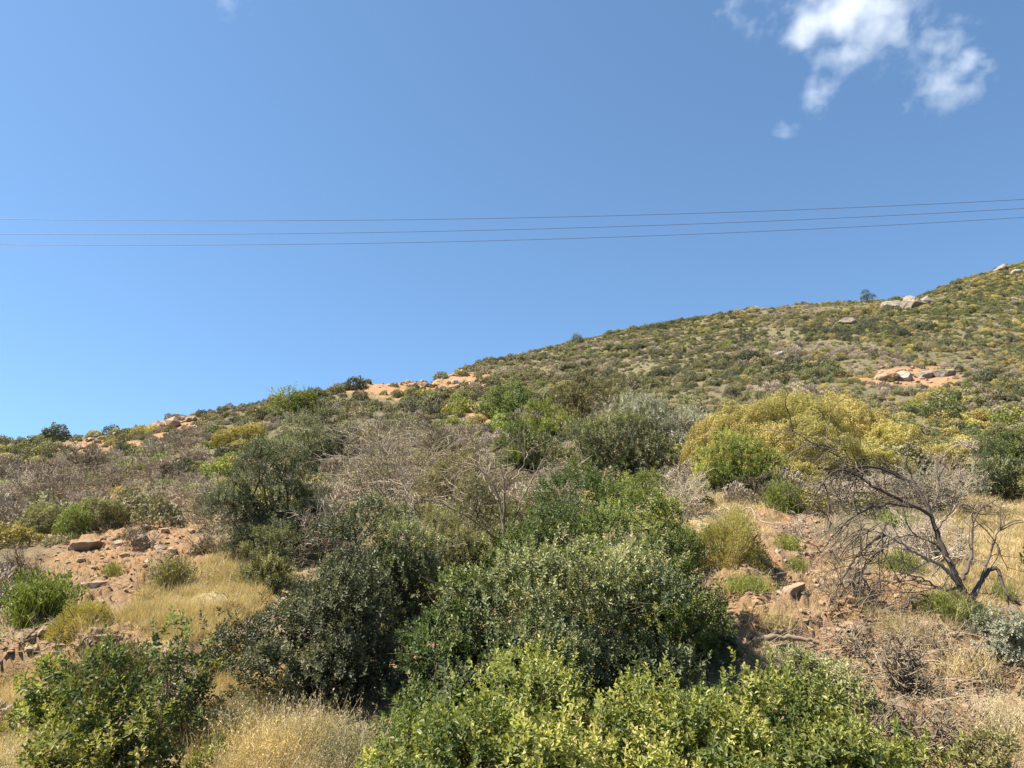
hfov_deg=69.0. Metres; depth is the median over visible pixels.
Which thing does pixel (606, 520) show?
leafy bush
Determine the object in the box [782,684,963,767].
leafy bush
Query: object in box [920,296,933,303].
boulder
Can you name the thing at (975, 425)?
green shrub
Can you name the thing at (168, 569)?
fine leaved shrub
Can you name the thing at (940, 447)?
cushion shrub
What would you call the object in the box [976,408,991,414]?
bright shrub
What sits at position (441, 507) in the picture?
olive shrub
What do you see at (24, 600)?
fine leaved shrub
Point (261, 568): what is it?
leafy bush
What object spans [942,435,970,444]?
bright shrub
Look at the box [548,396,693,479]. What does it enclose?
leafy bush
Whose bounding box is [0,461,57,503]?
bare shrub
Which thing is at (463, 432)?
grey shrub
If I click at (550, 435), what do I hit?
grey shrub
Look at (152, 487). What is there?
heath shrub
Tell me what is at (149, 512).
heath shrub
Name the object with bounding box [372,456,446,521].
bare shrub
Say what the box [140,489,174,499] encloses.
grey shrub
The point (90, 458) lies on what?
bare shrub
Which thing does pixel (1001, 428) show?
olive shrub
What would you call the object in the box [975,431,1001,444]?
green shrub
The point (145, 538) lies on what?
shrub
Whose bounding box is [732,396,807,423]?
cushion shrub
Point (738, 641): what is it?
boulder
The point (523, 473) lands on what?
heath shrub
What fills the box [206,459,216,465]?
grey shrub
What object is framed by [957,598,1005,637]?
fine leaved shrub
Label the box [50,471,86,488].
grey shrub
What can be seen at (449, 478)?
heath shrub
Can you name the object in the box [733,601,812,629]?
dry weeds
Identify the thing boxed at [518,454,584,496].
bare shrub
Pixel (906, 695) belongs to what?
twig litter
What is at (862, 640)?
bare shrub
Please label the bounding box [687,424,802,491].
leafy bush
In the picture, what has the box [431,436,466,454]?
olive shrub
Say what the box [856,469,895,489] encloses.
olive shrub
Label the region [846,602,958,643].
dry weeds
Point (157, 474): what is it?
grey shrub
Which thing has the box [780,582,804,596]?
boulder
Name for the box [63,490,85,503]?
grey shrub
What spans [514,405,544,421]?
grey shrub
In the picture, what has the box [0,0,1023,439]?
sky
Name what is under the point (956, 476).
bare shrub
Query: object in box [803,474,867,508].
bare shrub
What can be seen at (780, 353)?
boulder
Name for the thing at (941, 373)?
boulder
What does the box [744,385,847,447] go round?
cushion shrub
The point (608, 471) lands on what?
olive shrub
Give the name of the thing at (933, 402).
green shrub
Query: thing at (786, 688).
leafy bush
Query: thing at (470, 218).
power line
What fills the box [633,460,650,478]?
evergreen shrub
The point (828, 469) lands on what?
cushion shrub
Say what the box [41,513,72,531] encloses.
heath shrub
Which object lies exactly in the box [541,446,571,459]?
olive shrub
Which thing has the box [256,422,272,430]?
grey shrub
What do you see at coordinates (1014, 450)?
leafy bush
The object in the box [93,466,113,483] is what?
evergreen shrub
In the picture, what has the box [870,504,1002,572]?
bare shrub
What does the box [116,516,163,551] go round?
bare shrub
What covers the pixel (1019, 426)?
green shrub
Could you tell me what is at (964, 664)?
dry weeds
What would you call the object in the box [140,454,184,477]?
grey shrub
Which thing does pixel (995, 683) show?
bare shrub
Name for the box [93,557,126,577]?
fine leaved shrub
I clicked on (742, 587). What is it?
fine leaved shrub
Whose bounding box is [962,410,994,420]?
yellow shrub
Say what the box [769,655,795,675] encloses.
fallen branch
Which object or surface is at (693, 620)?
leafy bush
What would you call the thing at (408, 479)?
grey shrub
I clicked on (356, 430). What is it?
bare shrub
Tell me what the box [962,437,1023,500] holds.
leafy bush
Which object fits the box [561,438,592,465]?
olive shrub
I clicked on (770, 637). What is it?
fallen log
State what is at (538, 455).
leafy bush
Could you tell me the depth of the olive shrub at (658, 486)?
21.55 m
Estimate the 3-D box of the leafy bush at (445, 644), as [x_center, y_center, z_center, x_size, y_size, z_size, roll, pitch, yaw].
[-0.432,2.882,7.984,1.967,1.928,1.824,0,-12,0]
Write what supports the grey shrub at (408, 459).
on the hillside
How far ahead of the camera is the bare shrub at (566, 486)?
19.36 m
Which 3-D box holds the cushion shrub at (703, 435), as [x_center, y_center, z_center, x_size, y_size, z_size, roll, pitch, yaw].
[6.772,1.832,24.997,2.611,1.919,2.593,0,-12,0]
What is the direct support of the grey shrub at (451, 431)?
on the hillside
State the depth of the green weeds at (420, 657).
10.40 m
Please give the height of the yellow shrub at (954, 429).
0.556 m
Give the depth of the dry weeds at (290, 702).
8.28 m
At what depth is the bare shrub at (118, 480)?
31.13 m
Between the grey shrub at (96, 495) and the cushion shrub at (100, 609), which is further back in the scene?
the grey shrub at (96, 495)
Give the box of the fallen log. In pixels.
[750,634,819,647]
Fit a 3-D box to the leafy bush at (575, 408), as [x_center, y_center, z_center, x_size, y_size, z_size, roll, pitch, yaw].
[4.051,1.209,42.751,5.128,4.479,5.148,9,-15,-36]
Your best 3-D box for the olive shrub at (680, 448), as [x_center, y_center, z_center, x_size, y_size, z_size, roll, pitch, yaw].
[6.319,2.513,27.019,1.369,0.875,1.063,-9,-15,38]
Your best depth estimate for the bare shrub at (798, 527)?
16.80 m
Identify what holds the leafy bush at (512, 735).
on the hillside
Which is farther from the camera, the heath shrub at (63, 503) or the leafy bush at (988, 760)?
the heath shrub at (63, 503)
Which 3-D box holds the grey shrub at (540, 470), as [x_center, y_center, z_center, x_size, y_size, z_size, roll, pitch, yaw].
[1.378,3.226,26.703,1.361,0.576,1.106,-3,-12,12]
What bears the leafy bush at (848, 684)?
on the hillside
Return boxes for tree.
[400,395,571,600]
[569,333,584,342]
[637,320,666,330]
[757,383,1023,621]
[859,289,875,301]
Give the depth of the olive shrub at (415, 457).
29.21 m
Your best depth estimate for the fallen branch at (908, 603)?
10.15 m
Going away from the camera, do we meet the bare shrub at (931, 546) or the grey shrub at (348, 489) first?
the bare shrub at (931, 546)
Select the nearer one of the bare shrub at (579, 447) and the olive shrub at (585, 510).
the olive shrub at (585, 510)
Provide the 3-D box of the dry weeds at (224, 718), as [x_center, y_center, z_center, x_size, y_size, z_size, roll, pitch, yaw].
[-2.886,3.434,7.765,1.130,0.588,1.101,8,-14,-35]
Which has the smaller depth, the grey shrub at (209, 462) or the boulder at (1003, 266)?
the grey shrub at (209, 462)
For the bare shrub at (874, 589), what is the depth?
10.59 m
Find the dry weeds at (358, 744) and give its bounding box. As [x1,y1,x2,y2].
[276,701,410,767]
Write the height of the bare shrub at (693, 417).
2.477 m
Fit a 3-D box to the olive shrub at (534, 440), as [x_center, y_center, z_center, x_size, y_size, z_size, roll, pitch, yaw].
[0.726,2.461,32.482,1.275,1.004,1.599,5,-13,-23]
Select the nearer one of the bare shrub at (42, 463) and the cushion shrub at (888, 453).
the cushion shrub at (888, 453)
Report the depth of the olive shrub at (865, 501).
19.52 m
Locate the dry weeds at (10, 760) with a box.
[0,720,73,767]
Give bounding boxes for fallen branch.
[0,610,41,664]
[721,501,760,517]
[760,511,821,525]
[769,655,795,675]
[882,580,938,619]
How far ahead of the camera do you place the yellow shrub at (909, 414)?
40.94 m
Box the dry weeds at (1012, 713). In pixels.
[933,681,1023,744]
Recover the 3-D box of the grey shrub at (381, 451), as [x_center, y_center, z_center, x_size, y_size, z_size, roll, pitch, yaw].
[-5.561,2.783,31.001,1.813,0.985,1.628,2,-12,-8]
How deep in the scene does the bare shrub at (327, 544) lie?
15.07 m
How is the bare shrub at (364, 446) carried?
on the hillside
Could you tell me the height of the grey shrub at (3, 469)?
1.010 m
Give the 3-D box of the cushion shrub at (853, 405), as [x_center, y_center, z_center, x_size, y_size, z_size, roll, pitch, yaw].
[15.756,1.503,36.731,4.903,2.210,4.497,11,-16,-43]
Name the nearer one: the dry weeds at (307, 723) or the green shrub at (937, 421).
the dry weeds at (307, 723)
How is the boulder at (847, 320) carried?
on the hillside
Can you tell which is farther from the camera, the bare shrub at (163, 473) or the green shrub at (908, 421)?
the green shrub at (908, 421)
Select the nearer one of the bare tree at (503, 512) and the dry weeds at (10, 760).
the dry weeds at (10, 760)
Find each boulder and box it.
[67,540,105,551]
[111,540,126,546]
[119,551,136,558]
[153,544,167,550]
[185,415,193,421]
[724,636,740,643]
[751,599,762,607]
[774,351,783,355]
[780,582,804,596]
[835,317,857,325]
[873,372,899,381]
[880,300,901,307]
[897,371,912,381]
[899,295,928,307]
[914,370,932,378]
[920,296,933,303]
[932,369,955,377]
[993,263,1009,270]
[1010,269,1023,274]
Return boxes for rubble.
[0,366,1023,762]
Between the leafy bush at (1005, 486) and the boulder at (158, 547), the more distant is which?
the leafy bush at (1005, 486)
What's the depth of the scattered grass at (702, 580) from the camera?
16.33 m
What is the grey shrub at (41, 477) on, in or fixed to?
on the hillside
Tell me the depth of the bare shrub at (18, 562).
15.60 m
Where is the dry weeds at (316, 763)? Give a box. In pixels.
[263,730,375,767]
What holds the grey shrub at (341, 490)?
on the hillside
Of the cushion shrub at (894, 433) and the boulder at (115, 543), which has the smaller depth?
the boulder at (115, 543)
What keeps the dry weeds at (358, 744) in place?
on the hillside
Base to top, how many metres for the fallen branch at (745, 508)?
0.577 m
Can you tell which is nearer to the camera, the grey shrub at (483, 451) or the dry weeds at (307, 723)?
the dry weeds at (307, 723)
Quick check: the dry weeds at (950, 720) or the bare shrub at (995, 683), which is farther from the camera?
the bare shrub at (995, 683)
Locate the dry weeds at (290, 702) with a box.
[229,677,326,714]
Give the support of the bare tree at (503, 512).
on the hillside
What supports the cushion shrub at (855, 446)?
on the hillside
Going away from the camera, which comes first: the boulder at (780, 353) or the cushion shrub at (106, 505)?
the cushion shrub at (106, 505)
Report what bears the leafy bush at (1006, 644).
on the hillside
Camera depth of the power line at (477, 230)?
19.64 m
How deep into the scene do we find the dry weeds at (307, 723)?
7.18 m
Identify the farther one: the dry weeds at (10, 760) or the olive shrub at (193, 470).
the olive shrub at (193, 470)
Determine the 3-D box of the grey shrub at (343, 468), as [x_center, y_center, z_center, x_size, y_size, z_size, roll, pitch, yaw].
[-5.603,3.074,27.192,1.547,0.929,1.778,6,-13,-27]
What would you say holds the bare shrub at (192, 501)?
on the hillside
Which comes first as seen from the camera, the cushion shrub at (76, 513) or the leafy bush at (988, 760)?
the leafy bush at (988, 760)
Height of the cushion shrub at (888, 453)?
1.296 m
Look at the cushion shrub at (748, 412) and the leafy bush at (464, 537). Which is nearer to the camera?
the leafy bush at (464, 537)
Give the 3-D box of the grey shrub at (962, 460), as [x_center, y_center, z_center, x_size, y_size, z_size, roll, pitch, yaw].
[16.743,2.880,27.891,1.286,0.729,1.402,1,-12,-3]
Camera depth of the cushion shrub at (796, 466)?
21.51 m
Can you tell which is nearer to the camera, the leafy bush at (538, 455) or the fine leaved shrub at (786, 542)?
the fine leaved shrub at (786, 542)
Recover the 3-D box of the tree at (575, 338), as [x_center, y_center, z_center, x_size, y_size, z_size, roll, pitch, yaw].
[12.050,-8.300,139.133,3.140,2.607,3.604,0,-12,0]
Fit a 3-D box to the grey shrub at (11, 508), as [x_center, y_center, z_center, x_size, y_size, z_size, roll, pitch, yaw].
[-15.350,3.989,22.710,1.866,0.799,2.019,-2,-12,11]
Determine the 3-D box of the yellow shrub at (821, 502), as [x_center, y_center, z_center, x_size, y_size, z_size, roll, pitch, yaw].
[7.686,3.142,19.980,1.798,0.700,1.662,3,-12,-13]
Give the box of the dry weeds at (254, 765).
[174,735,318,767]
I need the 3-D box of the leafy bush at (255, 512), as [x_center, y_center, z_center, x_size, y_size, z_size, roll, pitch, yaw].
[-5.212,2.402,16.227,3.350,4.103,3.384,0,-12,0]
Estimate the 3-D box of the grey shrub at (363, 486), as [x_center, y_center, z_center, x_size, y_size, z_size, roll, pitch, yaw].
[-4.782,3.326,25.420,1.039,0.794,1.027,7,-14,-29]
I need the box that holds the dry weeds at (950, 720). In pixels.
[895,692,1016,734]
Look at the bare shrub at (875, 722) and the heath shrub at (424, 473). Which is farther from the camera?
the heath shrub at (424, 473)
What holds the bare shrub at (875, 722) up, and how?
on the hillside
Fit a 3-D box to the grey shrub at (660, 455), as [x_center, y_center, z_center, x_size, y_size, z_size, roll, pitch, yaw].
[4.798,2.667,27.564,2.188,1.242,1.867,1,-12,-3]
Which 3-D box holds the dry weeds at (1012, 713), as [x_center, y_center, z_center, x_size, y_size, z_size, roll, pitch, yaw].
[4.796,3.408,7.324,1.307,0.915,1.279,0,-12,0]
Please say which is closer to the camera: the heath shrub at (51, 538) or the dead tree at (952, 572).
the dead tree at (952, 572)
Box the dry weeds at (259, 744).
[180,704,336,767]
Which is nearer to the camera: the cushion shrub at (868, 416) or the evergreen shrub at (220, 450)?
the cushion shrub at (868, 416)
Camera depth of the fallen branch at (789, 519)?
18.04 m
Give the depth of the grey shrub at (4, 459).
36.35 m
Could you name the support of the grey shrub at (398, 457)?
on the hillside
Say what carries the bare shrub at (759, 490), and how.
on the hillside
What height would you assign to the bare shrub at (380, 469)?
4.191 m
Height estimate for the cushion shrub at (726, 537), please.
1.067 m
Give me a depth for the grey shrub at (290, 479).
25.71 m
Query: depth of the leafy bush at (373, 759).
6.17 m
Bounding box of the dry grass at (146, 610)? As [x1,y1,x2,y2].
[0,484,1023,767]
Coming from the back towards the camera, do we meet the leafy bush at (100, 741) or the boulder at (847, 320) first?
the boulder at (847, 320)
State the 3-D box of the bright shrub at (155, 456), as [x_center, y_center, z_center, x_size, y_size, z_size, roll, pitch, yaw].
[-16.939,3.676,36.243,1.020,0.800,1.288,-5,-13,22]
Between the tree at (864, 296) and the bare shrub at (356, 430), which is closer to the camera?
the bare shrub at (356, 430)
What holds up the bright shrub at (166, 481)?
on the hillside
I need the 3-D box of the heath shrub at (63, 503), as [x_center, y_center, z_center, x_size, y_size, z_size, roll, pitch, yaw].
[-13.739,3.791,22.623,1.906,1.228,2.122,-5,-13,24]
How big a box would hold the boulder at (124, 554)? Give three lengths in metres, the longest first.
0.419 x 0.295 x 0.170 m
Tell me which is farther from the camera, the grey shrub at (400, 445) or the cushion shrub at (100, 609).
the grey shrub at (400, 445)
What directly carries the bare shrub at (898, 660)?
on the hillside
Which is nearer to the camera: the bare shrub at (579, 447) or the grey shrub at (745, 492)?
the grey shrub at (745, 492)
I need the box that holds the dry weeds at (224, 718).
[175,681,291,753]
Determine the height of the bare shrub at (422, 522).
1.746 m
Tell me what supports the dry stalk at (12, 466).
on the hillside
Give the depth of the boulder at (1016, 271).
178.40 m
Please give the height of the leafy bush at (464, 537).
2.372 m
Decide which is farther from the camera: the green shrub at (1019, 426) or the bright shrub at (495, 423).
the bright shrub at (495, 423)
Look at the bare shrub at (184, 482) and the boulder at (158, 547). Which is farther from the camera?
the bare shrub at (184, 482)
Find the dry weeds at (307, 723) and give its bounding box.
[229,687,371,763]
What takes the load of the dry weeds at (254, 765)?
on the hillside
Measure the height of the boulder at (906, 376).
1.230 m
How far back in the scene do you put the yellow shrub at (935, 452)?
25.96 m
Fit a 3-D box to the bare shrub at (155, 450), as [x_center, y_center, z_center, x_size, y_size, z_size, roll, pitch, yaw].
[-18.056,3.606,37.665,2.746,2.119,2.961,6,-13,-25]
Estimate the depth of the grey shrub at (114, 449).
41.07 m
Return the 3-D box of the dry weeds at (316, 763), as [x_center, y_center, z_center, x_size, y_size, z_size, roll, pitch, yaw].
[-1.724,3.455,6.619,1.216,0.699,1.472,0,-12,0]
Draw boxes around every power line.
[0,217,1023,244]
[18,199,1023,220]
[41,208,1023,234]
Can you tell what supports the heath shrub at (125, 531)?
on the hillside
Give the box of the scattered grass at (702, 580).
[0,458,1023,701]
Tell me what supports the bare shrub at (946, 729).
on the hillside
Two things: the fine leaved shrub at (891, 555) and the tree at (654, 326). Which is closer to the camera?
the fine leaved shrub at (891, 555)
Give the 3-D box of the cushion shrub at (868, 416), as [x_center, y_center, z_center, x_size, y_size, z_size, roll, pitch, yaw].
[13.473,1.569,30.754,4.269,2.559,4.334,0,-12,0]
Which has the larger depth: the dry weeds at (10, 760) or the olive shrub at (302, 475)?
the olive shrub at (302, 475)
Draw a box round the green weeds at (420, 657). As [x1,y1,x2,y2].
[0,509,1019,735]
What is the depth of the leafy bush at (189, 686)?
7.71 m
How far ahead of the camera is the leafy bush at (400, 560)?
10.89 m
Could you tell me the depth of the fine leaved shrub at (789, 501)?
19.52 m
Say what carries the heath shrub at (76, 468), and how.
on the hillside
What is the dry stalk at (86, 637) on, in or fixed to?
on the hillside
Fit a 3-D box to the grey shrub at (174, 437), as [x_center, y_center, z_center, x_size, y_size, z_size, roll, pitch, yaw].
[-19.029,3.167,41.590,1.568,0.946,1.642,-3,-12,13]
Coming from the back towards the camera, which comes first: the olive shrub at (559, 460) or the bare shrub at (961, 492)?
the olive shrub at (559, 460)
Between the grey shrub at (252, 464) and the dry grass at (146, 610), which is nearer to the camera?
the dry grass at (146, 610)
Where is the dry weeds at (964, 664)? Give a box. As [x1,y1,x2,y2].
[916,639,1016,685]
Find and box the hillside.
[0,266,1023,767]
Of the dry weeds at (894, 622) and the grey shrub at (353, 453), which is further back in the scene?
the grey shrub at (353, 453)
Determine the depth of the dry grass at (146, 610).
11.10 m
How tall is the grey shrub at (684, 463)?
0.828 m
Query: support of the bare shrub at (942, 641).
on the hillside
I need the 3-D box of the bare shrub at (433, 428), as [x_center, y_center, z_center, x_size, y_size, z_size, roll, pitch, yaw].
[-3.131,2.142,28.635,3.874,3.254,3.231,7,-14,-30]
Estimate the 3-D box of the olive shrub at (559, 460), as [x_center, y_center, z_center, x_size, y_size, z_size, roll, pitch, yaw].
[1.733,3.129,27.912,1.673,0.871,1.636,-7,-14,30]
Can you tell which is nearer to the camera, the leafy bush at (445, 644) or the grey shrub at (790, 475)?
the leafy bush at (445, 644)
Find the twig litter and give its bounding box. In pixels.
[0,485,1023,767]
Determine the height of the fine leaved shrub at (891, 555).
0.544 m
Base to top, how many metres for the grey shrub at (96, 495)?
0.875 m
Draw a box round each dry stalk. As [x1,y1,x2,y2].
[4,452,20,479]
[35,582,55,624]
[82,627,105,652]
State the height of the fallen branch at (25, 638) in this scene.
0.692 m
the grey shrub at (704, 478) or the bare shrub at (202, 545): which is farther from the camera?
the grey shrub at (704, 478)
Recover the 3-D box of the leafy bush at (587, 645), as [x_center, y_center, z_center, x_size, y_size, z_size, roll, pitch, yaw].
[0.655,2.648,8.229,3.385,2.323,3.370,0,-12,0]
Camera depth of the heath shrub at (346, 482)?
24.99 m
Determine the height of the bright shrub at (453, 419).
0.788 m
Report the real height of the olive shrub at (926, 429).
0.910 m
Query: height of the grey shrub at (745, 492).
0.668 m
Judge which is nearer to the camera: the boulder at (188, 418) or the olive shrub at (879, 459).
the olive shrub at (879, 459)
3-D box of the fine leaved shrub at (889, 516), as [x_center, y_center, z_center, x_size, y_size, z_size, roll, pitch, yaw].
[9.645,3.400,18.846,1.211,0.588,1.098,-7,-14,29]
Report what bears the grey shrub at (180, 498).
on the hillside
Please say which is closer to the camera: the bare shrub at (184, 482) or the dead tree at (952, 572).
the dead tree at (952, 572)
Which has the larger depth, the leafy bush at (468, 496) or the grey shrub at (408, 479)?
the grey shrub at (408, 479)
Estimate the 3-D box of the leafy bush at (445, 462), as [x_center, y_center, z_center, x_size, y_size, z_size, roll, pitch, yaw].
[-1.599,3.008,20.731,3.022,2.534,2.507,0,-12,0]
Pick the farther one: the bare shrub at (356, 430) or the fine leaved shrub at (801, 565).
the bare shrub at (356, 430)
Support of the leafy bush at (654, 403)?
on the hillside
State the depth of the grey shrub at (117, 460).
35.35 m
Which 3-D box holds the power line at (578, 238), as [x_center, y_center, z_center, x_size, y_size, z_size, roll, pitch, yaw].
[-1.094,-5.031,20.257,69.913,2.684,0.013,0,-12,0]
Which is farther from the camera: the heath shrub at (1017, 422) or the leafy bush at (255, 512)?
the heath shrub at (1017, 422)
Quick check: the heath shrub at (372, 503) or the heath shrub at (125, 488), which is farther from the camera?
the heath shrub at (125, 488)
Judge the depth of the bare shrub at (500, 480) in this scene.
22.88 m
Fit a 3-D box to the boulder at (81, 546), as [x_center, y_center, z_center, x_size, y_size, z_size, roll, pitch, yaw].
[-10.626,4.102,18.651,0.898,0.320,0.784,-14,-22,7]
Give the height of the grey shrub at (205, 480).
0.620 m
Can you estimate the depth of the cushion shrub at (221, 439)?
39.17 m
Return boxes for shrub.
[0,452,123,503]
[0,454,27,472]
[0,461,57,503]
[0,464,22,480]
[0,501,26,524]
[0,513,28,540]
[0,539,49,581]
[0,565,101,629]
[2,438,79,479]
[12,498,67,540]
[18,489,80,525]
[27,471,61,484]
[29,632,188,710]
[39,534,70,544]
[39,598,118,641]
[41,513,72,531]
[45,436,122,470]
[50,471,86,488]
[51,501,98,537]
[60,465,86,477]
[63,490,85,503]
[67,444,154,492]
[73,490,121,511]
[73,495,133,528]
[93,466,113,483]
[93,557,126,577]
[99,491,168,522]
[105,448,124,454]
[108,457,128,467]
[115,527,144,538]
[116,485,141,496]
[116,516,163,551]
[126,433,176,462]
[127,493,189,525]
[131,534,149,549]
[131,551,216,590]
[138,481,171,497]
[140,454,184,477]
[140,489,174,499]
[142,463,183,484]
[147,470,167,480]
[149,452,169,463]
[155,479,174,485]
[156,432,185,446]
[164,462,224,497]
[171,481,215,507]
[176,471,229,518]
[178,472,206,484]
[180,520,228,555]
[185,464,200,472]
[191,443,208,452]
[200,460,235,478]
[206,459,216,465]
[209,477,229,486]
[210,421,269,447]
[214,445,236,457]
[229,473,253,484]
[240,458,263,470]
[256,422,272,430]
[268,466,367,568]
[274,463,305,479]
[275,473,305,486]
[281,379,489,502]
[323,484,358,507]
[328,396,397,451]
[333,392,420,464]
[334,480,360,489]
[335,455,377,479]
[335,485,361,500]
[342,448,364,461]
[344,497,380,512]
[358,473,381,490]
[366,442,398,459]
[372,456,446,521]
[378,440,411,454]
[385,418,435,447]
[385,473,417,490]
[389,453,410,463]
[394,458,414,468]
[394,499,489,550]
[399,406,482,471]
[404,464,419,474]
[410,470,433,483]
[412,453,441,465]
[421,471,480,489]
[425,497,462,525]
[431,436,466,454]
[432,444,516,536]
[434,426,460,440]
[435,422,454,431]
[440,415,461,425]
[456,429,471,436]
[465,447,495,465]
[468,444,484,453]
[479,457,529,498]
[481,428,511,442]
[490,420,506,432]
[501,466,534,480]
[508,476,528,485]
[513,450,590,521]
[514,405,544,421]
[518,431,540,447]
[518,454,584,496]
[535,466,562,479]
[538,431,558,444]
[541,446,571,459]
[545,457,573,469]
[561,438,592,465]
[562,435,611,459]
[564,500,599,524]
[582,465,633,497]
[588,393,650,428]
[605,503,644,521]
[619,440,668,469]
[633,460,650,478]
[638,455,717,518]
[652,481,680,495]
[665,482,688,495]
[669,441,688,464]
[670,404,719,437]
[670,459,710,480]
[677,412,742,466]
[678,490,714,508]
[685,503,777,569]
[688,475,715,487]
[702,397,789,449]
[703,439,751,476]
[710,568,790,592]
[719,480,757,501]
[724,421,819,467]
[729,469,780,499]
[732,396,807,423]
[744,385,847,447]
[747,476,814,512]
[751,464,806,491]
[765,530,808,554]
[767,488,838,512]
[774,460,828,485]
[776,415,869,469]
[776,510,825,540]
[782,555,811,573]
[793,390,889,445]
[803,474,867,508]
[817,393,883,430]
[818,557,893,608]
[820,608,893,661]
[825,462,900,500]
[826,447,863,474]
[829,434,916,474]
[843,490,898,514]
[845,693,891,742]
[849,614,953,700]
[850,418,940,450]
[851,443,1021,518]
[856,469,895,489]
[868,445,892,468]
[869,677,984,760]
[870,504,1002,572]
[873,507,918,528]
[873,546,932,574]
[892,411,916,418]
[894,416,923,430]
[894,439,942,474]
[906,586,972,620]
[911,608,968,661]
[913,425,937,441]
[916,442,981,467]
[917,389,971,419]
[922,448,952,470]
[924,448,993,492]
[929,416,945,426]
[937,425,962,434]
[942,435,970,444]
[943,636,1022,699]
[946,452,975,467]
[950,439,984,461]
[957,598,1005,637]
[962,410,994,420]
[963,423,981,428]
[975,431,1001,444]
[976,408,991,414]
[984,578,1020,602]
[985,422,1012,435]
[1004,423,1023,431]
[1009,413,1023,425]
[1015,421,1023,435]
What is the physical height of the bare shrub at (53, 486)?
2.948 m
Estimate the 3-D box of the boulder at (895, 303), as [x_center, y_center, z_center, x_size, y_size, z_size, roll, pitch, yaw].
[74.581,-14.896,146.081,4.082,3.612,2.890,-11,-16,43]
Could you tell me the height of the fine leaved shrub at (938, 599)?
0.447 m
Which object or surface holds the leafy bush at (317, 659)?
on the hillside
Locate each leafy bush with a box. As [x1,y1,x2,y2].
[0,623,194,767]
[0,651,91,746]
[131,605,227,748]
[181,728,234,767]
[189,404,344,561]
[194,629,234,677]
[198,500,418,717]
[224,522,302,595]
[258,381,319,417]
[283,404,359,471]
[314,487,461,659]
[355,682,530,767]
[361,496,515,616]
[373,561,556,738]
[386,608,827,767]
[402,470,583,599]
[407,446,498,521]
[414,517,728,732]
[471,444,718,609]
[472,374,539,418]
[480,410,567,472]
[510,390,578,438]
[541,363,631,426]
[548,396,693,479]
[559,482,755,688]
[591,383,705,448]
[609,466,682,512]
[653,668,780,760]
[673,640,930,767]
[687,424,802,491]
[772,640,894,721]
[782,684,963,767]
[947,717,1021,767]
[957,601,1023,673]
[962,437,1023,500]
[977,425,1023,465]
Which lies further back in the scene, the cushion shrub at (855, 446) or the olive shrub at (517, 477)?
the olive shrub at (517, 477)
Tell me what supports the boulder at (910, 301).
on the hillside
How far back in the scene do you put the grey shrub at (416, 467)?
27.11 m
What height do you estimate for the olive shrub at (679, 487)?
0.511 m
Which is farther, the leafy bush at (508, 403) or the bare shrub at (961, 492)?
the leafy bush at (508, 403)

